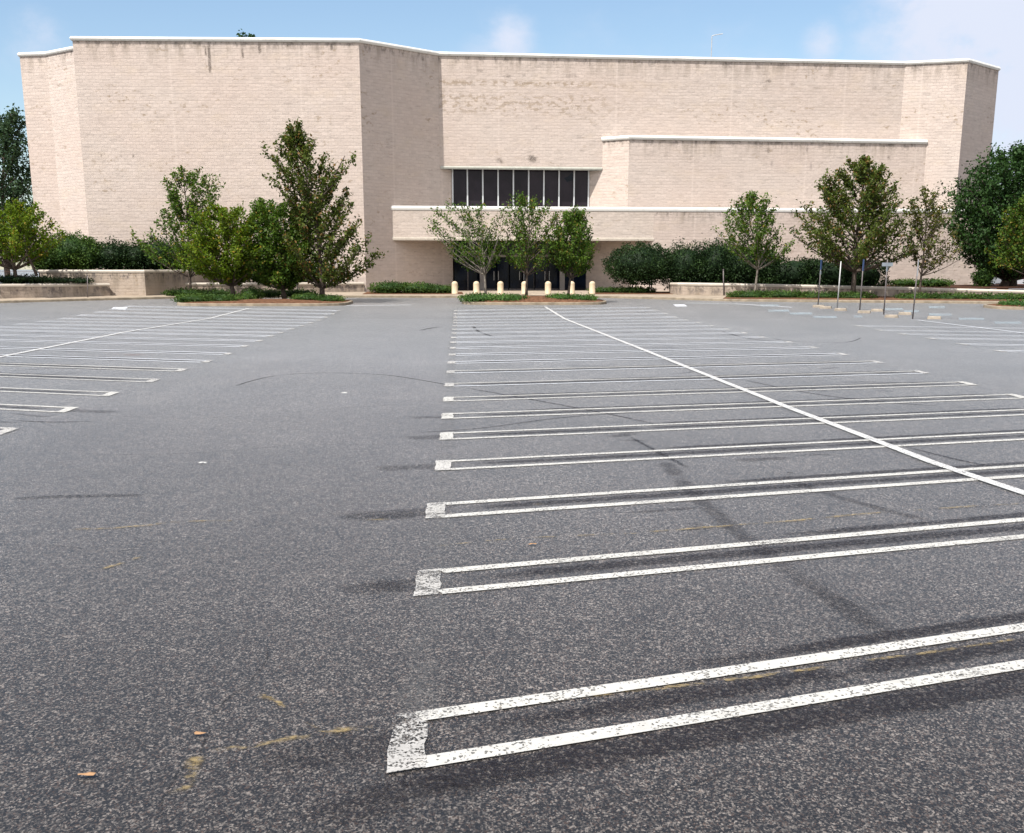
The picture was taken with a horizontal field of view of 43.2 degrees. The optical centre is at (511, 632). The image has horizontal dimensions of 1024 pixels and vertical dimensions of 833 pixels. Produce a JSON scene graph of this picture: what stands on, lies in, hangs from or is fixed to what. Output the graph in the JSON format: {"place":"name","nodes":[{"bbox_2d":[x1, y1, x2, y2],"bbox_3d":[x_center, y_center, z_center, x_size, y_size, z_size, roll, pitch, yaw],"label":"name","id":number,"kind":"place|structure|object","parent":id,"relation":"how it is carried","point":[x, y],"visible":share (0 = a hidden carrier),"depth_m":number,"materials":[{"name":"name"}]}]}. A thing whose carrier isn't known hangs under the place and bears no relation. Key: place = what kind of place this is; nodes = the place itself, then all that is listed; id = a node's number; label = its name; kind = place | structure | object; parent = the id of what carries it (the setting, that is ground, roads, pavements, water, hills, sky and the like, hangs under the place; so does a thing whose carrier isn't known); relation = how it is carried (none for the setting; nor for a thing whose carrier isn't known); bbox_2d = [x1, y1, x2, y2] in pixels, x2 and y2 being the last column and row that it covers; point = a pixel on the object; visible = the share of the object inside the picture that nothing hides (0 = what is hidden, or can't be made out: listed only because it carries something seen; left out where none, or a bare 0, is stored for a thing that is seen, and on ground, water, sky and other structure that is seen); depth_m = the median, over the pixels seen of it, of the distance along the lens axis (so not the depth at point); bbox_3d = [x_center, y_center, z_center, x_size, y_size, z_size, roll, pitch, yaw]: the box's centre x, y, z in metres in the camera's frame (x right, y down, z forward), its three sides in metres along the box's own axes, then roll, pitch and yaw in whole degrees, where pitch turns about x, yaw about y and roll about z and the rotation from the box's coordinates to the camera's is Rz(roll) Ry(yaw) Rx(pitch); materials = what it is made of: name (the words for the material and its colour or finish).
{"place":"outdoors","nodes":[
{"label":"outdoors","id":0,"kind":"place"},
{"bbox_2d":[0,290,941,300],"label":"sidewalk","id":1,"kind":"structure","parent":0,"point":[539,292],"depth_m":78.84,"materials":[{"name":"concrete"}]},
{"bbox_2d":[0,283,109,298],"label":"planter wall","id":2,"kind":"structure","parent":1,"relation":"on","point":[45,290],"depth_m":74.83,"materials":[{"name":"concrete"}]},
{"bbox_2d":[38,270,235,295],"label":"planter wall","id":3,"kind":"structure","parent":1,"relation":"on","point":[138,282],"depth_m":77.33,"materials":[{"name":"concrete"}]},
{"bbox_2d":[130,165,225,288],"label":"tree","id":4,"kind":"object","parent":1,"relation":"on","point":[176,204],"visible":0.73,"depth_m":75.38,"materials":[{"name":"green plant"}]},
{"bbox_2d":[161,287,236,295],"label":"shrub","id":5,"kind":"object","parent":1,"relation":"on","point":[175,291],"visible":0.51,"depth_m":76.60,"materials":[{"name":"green plant"}]},
{"bbox_2d":[185,282,363,292],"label":"planter wall","id":6,"kind":"structure","parent":1,"relation":"on","point":[354,287],"depth_m":81.31,"materials":[{"name":"concrete"}]},
{"bbox_2d":[363,292,462,293],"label":"mulch bed","id":7,"kind":"object","parent":1,"relation":"on","point":[410,293],"visible":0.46,"depth_m":79.58,"materials":[{"name":"soil"}]},
{"bbox_2d":[367,280,451,292],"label":"juniper bed","id":8,"kind":"object","parent":7,"relation":"on","point":[396,287],"visible":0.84,"depth_m":79.92,"materials":[{"name":"green plant"}]},
{"bbox_2d":[596,292,670,293],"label":"mulch bed","id":9,"kind":"object","parent":1,"relation":"on","point":[637,293],"visible":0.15,"depth_m":79.63,"materials":[{"name":"soil"}]},
{"bbox_2d":[586,285,656,292],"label":"juniper bed","id":10,"kind":"object","parent":9,"relation":"on","point":[628,289],"visible":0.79,"depth_m":80.88,"materials":[{"name":"green plant"}]},
{"bbox_2d":[601,240,678,291],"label":"round shrub","id":11,"kind":"object","parent":9,"relation":"on","point":[644,263],"visible":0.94,"depth_m":79.91,"materials":[{"name":"green plant"}]},
{"bbox_2d":[669,282,1023,296],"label":"planter wall","id":12,"kind":"structure","parent":1,"relation":"on","point":[681,288],"depth_m":76.29,"materials":[{"name":"concrete"}]},
{"bbox_2d":[723,295,1020,300],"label":"mulch bed","id":13,"kind":"object","parent":1,"relation":"on","point":[882,298],"visible":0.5,"depth_m":72.01,"materials":[{"name":"soil"}]},
{"bbox_2d":[710,190,794,290],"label":"tree","id":14,"kind":"object","parent":13,"relation":"on","point":[741,222],"visible":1,"depth_m":74.50,"materials":[{"name":"green plant"}]},
{"bbox_2d":[726,289,879,297],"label":"hedge","id":15,"kind":"object","parent":13,"relation":"on","point":[783,294],"visible":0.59,"depth_m":73.76,"materials":[{"name":"green plant"}]},
{"bbox_2d":[789,154,938,292],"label":"tree","id":16,"kind":"object","parent":13,"relation":"on","point":[872,198],"visible":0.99,"depth_m":72.50,"materials":[{"name":"green plant"}]},
{"bbox_2d":[899,185,961,293],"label":"tree","id":17,"kind":"object","parent":13,"relation":"on","point":[933,230],"visible":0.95,"depth_m":72.43,"materials":[{"name":"green plant"}]},
{"bbox_2d":[891,291,1023,299],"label":"hedge","id":18,"kind":"object","parent":13,"relation":"on","point":[958,295],"visible":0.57,"depth_m":72.25,"materials":[{"name":"green plant"}]},
{"bbox_2d":[0,270,1023,832],"bbox_3d":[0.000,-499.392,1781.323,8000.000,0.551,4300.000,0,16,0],"label":"parking lot ground","id":19,"kind":"structure","parent":0,"point":[150,648],"depth_m":9.38,"materials":[{"name":"asphalt"}]},
{"bbox_2d":[0,103,35,275],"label":"background tree","id":20,"kind":"object","parent":19,"relation":"on","point":[14,187],"visible":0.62,"depth_m":94.58,"materials":[{"name":"green plant"}]},
{"bbox_2d":[0,308,249,356],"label":"bay centre line","id":21,"kind":"object","parent":19,"relation":"on","point":[111,334],"visible":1,"depth_m":41.47,"materials":[{"name":"paint"}]},
{"bbox_2d":[177,300,352,305],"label":"island kerb","id":22,"kind":"structure","parent":19,"relation":"on","point":[266,304],"depth_m":67.36,"materials":[{"name":"concrete"}]},
{"bbox_2d":[180,299,349,302],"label":"island mulch","id":23,"kind":"object","parent":22,"relation":"on","point":[273,301],"visible":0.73,"depth_m":68.27,"materials":[{"name":"soil"}]},
{"bbox_2d":[171,292,246,302],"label":"juniper bed","id":24,"kind":"object","parent":23,"relation":"on","point":[196,297],"visible":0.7,"depth_m":68.68,"materials":[{"name":"green plant"}]},
{"bbox_2d":[174,200,269,294],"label":"tree","id":25,"kind":"object","parent":23,"relation":"on","point":[226,269],"visible":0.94,"depth_m":69.99,"materials":[{"name":"green plant"}]},
{"bbox_2d":[237,284,264,298],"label":"shrub","id":26,"kind":"object","parent":23,"relation":"on","point":[252,293],"visible":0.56,"depth_m":70.60,"materials":[{"name":"green plant"}]},
{"bbox_2d":[243,197,326,298],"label":"tree","id":27,"kind":"object","parent":23,"relation":"on","point":[278,274],"visible":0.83,"depth_m":70.40,"materials":[{"name":"green plant"}]},
{"bbox_2d":[260,287,318,298],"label":"shrub","id":28,"kind":"object","parent":23,"relation":"on","point":[272,293],"visible":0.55,"depth_m":74.39,"materials":[{"name":"green plant"}]},
{"bbox_2d":[287,292,347,301],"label":"juniper bed","id":29,"kind":"object","parent":23,"relation":"on","point":[310,296],"visible":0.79,"depth_m":69.62,"materials":[{"name":"green plant"}]},
{"bbox_2d":[260,117,387,295],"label":"tree","id":30,"kind":"object","parent":23,"relation":"on","point":[311,210],"visible":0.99,"depth_m":69.43,"materials":[{"name":"green plant"}]},
{"bbox_2d":[0,295,998,303],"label":"kerb","id":31,"kind":"structure","parent":19,"relation":"on","point":[625,297],"depth_m":73.02,"materials":[{"name":"concrete"}]},
{"bbox_2d":[17,36,1000,291],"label":"department store","id":32,"kind":"structure","parent":19,"relation":"on","point":[657,150],"depth_m":86.68,"materials":[{"name":"brick"}]},
{"bbox_2d":[452,169,589,206],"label":"strip window","id":33,"kind":"structure","parent":32,"relation":"in","point":[565,188],"depth_m":88.64,"materials":[{"name":"black glass"}]},
{"bbox_2d":[462,299,606,304],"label":"island kerb","id":34,"kind":"structure","parent":19,"relation":"on","point":[536,303],"depth_m":68.60,"materials":[{"name":"concrete"}]},
{"bbox_2d":[474,295,602,301],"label":"island mulch","id":35,"kind":"object","parent":34,"relation":"on","point":[538,298],"visible":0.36,"depth_m":69.04,"materials":[{"name":"soil"}]},
{"bbox_2d":[423,198,512,293],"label":"tree","id":36,"kind":"object","parent":35,"relation":"on","point":[468,234],"visible":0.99,"depth_m":69.70,"materials":[{"name":"green plant"}]},
{"bbox_2d":[457,291,530,301],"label":"liriope bed","id":37,"kind":"object","parent":35,"relation":"on","point":[472,297],"visible":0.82,"depth_m":69.08,"materials":[{"name":"green plant"}]},
{"bbox_2d":[492,190,566,295],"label":"tree","id":38,"kind":"object","parent":35,"relation":"on","point":[520,229],"visible":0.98,"depth_m":69.62,"materials":[{"name":"green plant"}]},
{"bbox_2d":[539,204,598,293],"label":"tree","id":39,"kind":"object","parent":35,"relation":"on","point":[574,221],"visible":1,"depth_m":69.60,"materials":[{"name":"green plant"}]},
{"bbox_2d":[545,292,597,300],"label":"liriope bed","id":40,"kind":"object","parent":35,"relation":"on","point":[565,296],"visible":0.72,"depth_m":69.45,"materials":[{"name":"green plant"}]},
{"bbox_2d":[466,337,766,342],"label":"stall line","id":41,"kind":"object","parent":19,"relation":"on","point":[605,340],"visible":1,"depth_m":39.30,"materials":[{"name":"paint"}]},
{"bbox_2d":[457,341,784,347],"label":"stall line","id":42,"kind":"object","parent":19,"relation":"on","point":[620,344],"visible":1,"depth_m":37.21,"materials":[{"name":"paint"}]},
{"bbox_2d":[460,347,785,353],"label":"stall line","id":43,"kind":"object","parent":19,"relation":"on","point":[621,350],"visible":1,"depth_m":34.47,"materials":[{"name":"paint"}]},
{"bbox_2d":[455,342,795,348],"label":"stall line","id":44,"kind":"object","parent":19,"relation":"on","point":[616,345],"visible":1,"depth_m":36.73,"materials":[{"name":"paint"}]},
{"bbox_2d":[456,348,807,355],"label":"stall line","id":45,"kind":"object","parent":19,"relation":"on","point":[638,351],"visible":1,"depth_m":34.05,"materials":[{"name":"paint"}]},
{"bbox_2d":[454,355,822,363],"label":"stall line","id":46,"kind":"object","parent":19,"relation":"on","point":[640,359],"visible":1,"depth_m":31.04,"materials":[{"name":"paint"}]},
{"bbox_2d":[455,353,835,361],"bbox_3d":[3.579,-6.796,31.872,10.391,0.001,0.172,-5,16,-17],"label":"stall line","id":47,"kind":"object","parent":19,"relation":"on","point":[646,357],"visible":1,"depth_m":31.75,"materials":[{"name":"paint"}]},
{"bbox_2d":[456,361,856,370],"bbox_3d":[3.674,-6.014,29.095,10.366,0.001,0.143,-5,16,-17],"label":"stall line","id":48,"kind":"object","parent":19,"relation":"on","point":[644,366],"visible":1,"depth_m":28.81,"materials":[{"name":"white paint"}]},
{"bbox_2d":[462,362,882,372],"bbox_3d":[3.702,-5.847,28.500,10.360,0.001,0.148,-5,16,-17],"label":"stall line","id":49,"kind":"object","parent":19,"relation":"on","point":[651,368],"visible":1,"depth_m":28.23,"materials":[{"name":"paint"}]},
{"bbox_2d":[494,362,856,370],"bbox_3d":[3.689,-5.935,28.828,10.358,0.001,0.500,-5,16,-17],"label":"tar band","id":50,"kind":"object","parent":19,"relation":"on","point":[673,366],"visible":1,"depth_m":28.87,"materials":[{"name":"black"}]},
{"bbox_2d":[454,371,903,383],"bbox_3d":[3.790,-5.165,26.077,10.348,0.001,0.117,-5,16,-17],"label":"stall line","id":51,"kind":"object","parent":19,"relation":"on","point":[678,377],"visible":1,"depth_m":25.89,"materials":[{"name":"white paint"}]},
{"bbox_2d":[488,372,896,383],"bbox_3d":[3.798,-5.085,25.807,10.355,0.001,0.500,-5,16,-17],"label":"tar band","id":52,"kind":"object","parent":19,"relation":"on","point":[669,378],"visible":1,"depth_m":25.70,"materials":[{"name":"black"}]},
{"bbox_2d":[468,373,923,385],"bbox_3d":[3.830,-4.999,25.486,10.314,0.001,0.117,-5,16,-17],"label":"stall line","id":53,"kind":"object","parent":19,"relation":"on","point":[689,379],"visible":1,"depth_m":25.42,"materials":[{"name":"paint"}]},
{"bbox_2d":[452,382,948,397],"bbox_3d":[3.850,-4.411,23.396,10.266,0.001,0.120,-5,16,-17],"label":"stall line","id":54,"kind":"object","parent":19,"relation":"on","point":[700,389],"visible":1,"depth_m":23.12,"materials":[{"name":"white paint"}]},
{"bbox_2d":[454,385,957,400],"bbox_3d":[3.891,-4.244,22.802,10.233,0.001,0.127,-5,16,-17],"label":"stall line","id":55,"kind":"object","parent":19,"relation":"on","point":[697,393],"visible":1,"depth_m":22.56,"materials":[{"name":"white paint"}]},
{"bbox_2d":[495,384,934,397],"bbox_3d":[3.864,-4.331,23.127,10.260,0.001,0.360,-5,16,-17],"label":"tar band","id":56,"kind":"object","parent":19,"relation":"on","point":[721,390],"visible":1,"depth_m":23.16,"materials":[{"name":"black"}]},
{"bbox_2d":[410,673,1023,788],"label":"tar band","id":57,"kind":"object","parent":19,"relation":"on","point":[516,762],"visible":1,"depth_m":6.04,"materials":[{"name":"black"}]},
{"bbox_2d":[415,659,1023,767],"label":"stall line","id":58,"kind":"object","parent":19,"relation":"on","point":[554,740],"visible":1,"depth_m":6.25,"materials":[{"name":"white paint"}]},
{"bbox_2d":[416,623,1023,719],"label":"stall line","id":59,"kind":"object","parent":19,"relation":"on","point":[670,679],"visible":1,"depth_m":6.94,"materials":[{"name":"white paint"}]},
{"bbox_2d":[436,534,1023,593],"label":"stall line","id":60,"kind":"object","parent":19,"relation":"on","point":[714,565],"visible":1,"depth_m":9.50,"materials":[{"name":"white paint"}]},
{"bbox_2d":[440,474,1023,517],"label":"stall line","id":61,"kind":"object","parent":19,"relation":"on","point":[713,497],"visible":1,"depth_m":12.35,"materials":[{"name":"white paint"}]},
{"bbox_2d":[441,517,1023,572],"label":"stall line","id":62,"kind":"object","parent":19,"relation":"on","point":[523,563],"visible":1,"depth_m":10.12,"materials":[{"name":"white paint"}]},
{"bbox_2d":[442,464,1023,504],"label":"stall line","id":63,"kind":"object","parent":19,"relation":"on","point":[705,486],"visible":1,"depth_m":12.97,"materials":[{"name":"white paint"}]},
{"bbox_2d":[445,432,1023,461],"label":"stall line","id":64,"kind":"object","parent":19,"relation":"on","point":[730,446],"visible":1,"depth_m":15.73,"materials":[{"name":"white paint"}]},
{"bbox_2d":[454,394,1016,413],"bbox_3d":[3.927,-3.718,20.934,10.111,0.001,0.126,-5,16,-17],"label":"stall line","id":65,"kind":"object","parent":19,"relation":"on","point":[723,404],"visible":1,"depth_m":20.73,"materials":[{"name":"white paint"}]},
{"bbox_2d":[449,414,1023,438],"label":"stall line","id":66,"kind":"object","parent":19,"relation":"on","point":[728,427],"visible":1,"depth_m":17.72,"materials":[{"name":"white paint"}]},
{"bbox_2d":[450,438,1023,469],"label":"stall line","id":67,"kind":"object","parent":19,"relation":"on","point":[725,454],"visible":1,"depth_m":15.14,"materials":[{"name":"white paint"}]},
{"bbox_2d":[452,409,1023,432],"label":"stall line","id":68,"kind":"object","parent":19,"relation":"on","point":[730,421],"visible":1,"depth_m":18.42,"materials":[{"name":"white paint"}]},
{"bbox_2d":[453,397,1023,418],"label":"stall line","id":69,"kind":"object","parent":19,"relation":"on","point":[728,408],"visible":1,"depth_m":20.14,"materials":[{"name":"white paint"}]},
{"bbox_2d":[489,397,987,414],"bbox_3d":[3.918,-3.637,20.660,10.153,0.001,0.360,-5,16,-17],"label":"tar band","id":70,"kind":"object","parent":19,"relation":"on","point":[723,406],"visible":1,"depth_m":20.32,"materials":[{"name":"black"}]},
{"bbox_2d":[492,412,1020,434],"bbox_3d":[3.969,-3.007,18.424,10.098,0.001,0.360,-5,17,-18],"label":"tar band","id":71,"kind":"object","parent":19,"relation":"on","point":[739,424],"visible":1,"depth_m":18.10,"materials":[{"name":"black"}]},
{"bbox_2d":[533,394,979,409],"bbox_3d":[4.275,-3.805,21.259,9.361,0.001,0.260,-5,16,-17],"label":"tar band","id":72,"kind":"object","parent":19,"relation":"on","point":[779,401],"visible":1,"depth_m":21.40,"materials":[{"name":"black"}]},
{"bbox_2d":[496,469,1019,506],"bbox_3d":[4.276,-1.624,13.508,10.546,0.001,0.360,-6,17,-20],"label":"tar band","id":73,"kind":"object","parent":19,"relation":"on","point":[789,486],"visible":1,"depth_m":12.70,"materials":[{"name":"black"}]},
{"bbox_2d":[508,434,1023,462],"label":"tar band","id":74,"kind":"object","parent":19,"relation":"on","point":[758,449],"visible":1,"depth_m":15.50,"materials":[{"name":"black"}]},
{"bbox_2d":[527,525,1023,574],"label":"tar band","id":75,"kind":"object","parent":19,"relation":"on","point":[774,550],"visible":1,"depth_m":9.99,"materials":[{"name":"black"}]},
{"bbox_2d":[536,640,1023,718],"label":"tar band","id":76,"kind":"object","parent":19,"relation":"on","point":[692,696],"visible":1,"depth_m":6.79,"materials":[{"name":"black"}]},
{"bbox_2d":[545,307,1023,494],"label":"bay centre line","id":77,"kind":"object","parent":19,"relation":"on","point":[975,476],"visible":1,"depth_m":17.32,"materials":[{"name":"paint"}]},
{"bbox_2d":[680,430,1022,447],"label":"tar band","id":78,"kind":"object","parent":19,"relation":"on","point":[852,438],"visible":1,"depth_m":16.60,"materials":[{"name":"black"}]},
{"bbox_2d":[748,462,1019,480],"bbox_3d":[5.507,-1.889,14.451,7.866,0.001,0.260,-6,17,-20],"label":"tar band","id":79,"kind":"object","parent":19,"relation":"on","point":[883,471],"visible":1,"depth_m":13.90,"materials":[{"name":"black"}]},
{"bbox_2d":[882,259,892,314],"bbox_3d":[17.160,-15.814,59.345,0.517,2.552,0.128,-5,16,-17],"label":"sign post","id":80,"kind":"object","parent":19,"relation":"on","point":[887,264],"visible":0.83,"depth_m":59.21,"materials":[{"name":"metal"}]},
{"bbox_2d":[783,612,1023,652],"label":"tar band","id":81,"kind":"object","parent":19,"relation":"on","point":[913,632],"visible":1,"depth_m":7.76,"materials":[{"name":"black"}]},
{"bbox_2d":[824,513,1023,531],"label":"tar band","id":82,"kind":"object","parent":19,"relation":"on","point":[972,518],"visible":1,"depth_m":11.06,"materials":[{"name":"black"}]},
{"bbox_2d":[983,304,1023,309],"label":"island kerb","id":83,"kind":"structure","parent":19,"relation":"on","point":[1001,307],"depth_m":64.29,"materials":[{"name":"concrete"}]},
{"bbox_2d":[988,303,1022,306],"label":"island mulch","id":84,"kind":"object","parent":83,"relation":"on","point":[1005,305],"visible":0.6,"depth_m":64.72,"materials":[{"name":"soil"}]},
{"bbox_2d":[996,298,1023,306],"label":"ground cover","id":85,"kind":"object","parent":84,"relation":"on","point":[1015,302],"visible":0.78,"depth_m":64.75,"materials":[{"name":"green plant"}]},
{"bbox_2d":[0,0,1023,269],"label":"sky","id":86,"kind":"structure","parent":0,"point":[991,32],"materials":[{"name":"blue"}]},
{"bbox_2d":[881,284,1023,287],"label":"planting soil","id":87,"kind":"structure","parent":0,"point":[977,286],"depth_m":81.46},
{"bbox_2d":[657,236,785,289],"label":"hedge","id":88,"kind":"object","parent":87,"relation":"on","point":[709,264],"visible":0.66,"depth_m":79.71,"materials":[{"name":"green plant"}]},
{"bbox_2d":[758,255,892,285],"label":"hedge","id":89,"kind":"object","parent":87,"relation":"on","point":[805,271],"visible":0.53,"depth_m":78.57,"materials":[{"name":"green plant"}]},
{"bbox_2d":[887,276,955,286],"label":"ground cover","id":90,"kind":"object","parent":87,"relation":"on","point":[926,282],"visible":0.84,"depth_m":78.73,"materials":[{"name":"green plant"}]},
{"bbox_2d":[926,139,1023,289],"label":"tree","id":91,"kind":"object","parent":87,"relation":"on","point":[984,219],"visible":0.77,"depth_m":80.86,"materials":[{"name":"green plant"}]},
{"bbox_2d":[968,266,998,288],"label":"shrub","id":92,"kind":"object","parent":87,"relation":"on","point":[983,277],"visible":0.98,"depth_m":81.16,"materials":[{"name":"green plant"}]},
{"bbox_2d":[984,195,1023,274],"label":"tree","id":93,"kind":"object","parent":87,"relation":"on","point":[1014,259],"visible":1,"depth_m":75.34,"materials":[{"name":"green plant"}]},
{"label":"planting soil","id":94,"kind":"structure","parent":0,"visible":0},
{"bbox_2d":[0,197,69,283],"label":"tree","id":95,"kind":"object","parent":94,"relation":"on","point":[19,220],"visible":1,"depth_m":74.10,"materials":[{"name":"green plant"}]},
{"bbox_2d":[0,273,93,283],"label":"ground cover","id":96,"kind":"object","parent":94,"relation":"on","point":[19,279],"visible":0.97,"depth_m":74.93,"materials":[{"name":"green plant"}]},
{"label":"planting soil","id":97,"kind":"structure","parent":0,"visible":0},
{"bbox_2d":[21,229,103,272],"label":"shrub","id":98,"kind":"object","parent":97,"relation":"on","point":[74,252],"visible":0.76,"depth_m":79.20,"materials":[{"name":"green plant"}]},
{"bbox_2d":[92,235,200,269],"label":"shrub","id":99,"kind":"object","parent":97,"relation":"on","point":[119,256],"visible":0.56,"depth_m":79.70,"materials":[{"name":"green plant"}]},
{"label":"old bay edge","id":100,"kind":"structure","parent":0,"visible":0},
{"bbox_2d":[386,711,427,772],"bbox_3d":[-0.479,0.491,5.962,0.180,0.001,0.822,-1,16,-3],"label":"parking line marking","id":101,"kind":"object","parent":100,"relation":"on","point":[405,748],"visible":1,"depth_m":5.83,"materials":[{"name":"paint"}]},
{"bbox_2d":[413,568,440,595],"bbox_3d":[-0.581,-0.356,8.972,0.192,0.001,0.832,0,16,0],"label":"parking line marking","id":102,"kind":"object","parent":100,"relation":"on","point":[433,586],"visible":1,"depth_m":8.91,"materials":[{"name":"paint"}]},
{"bbox_2d":[425,502,445,517],"bbox_3d":[-0.686,-1.107,11.641,0.184,0.001,0.816,-1,16,-2],"label":"parking line marking","id":103,"kind":"object","parent":100,"relation":"on","point":[436,509],"visible":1,"depth_m":11.65,"materials":[{"name":"paint"}]},
{"bbox_2d":[435,460,451,469],"bbox_3d":[-0.763,-1.858,14.312,0.186,0.001,0.809,-1,16,-3],"label":"parking line marking","id":104,"kind":"object","parent":100,"relation":"on","point":[440,465],"visible":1,"depth_m":14.27,"materials":[{"name":"paint"}]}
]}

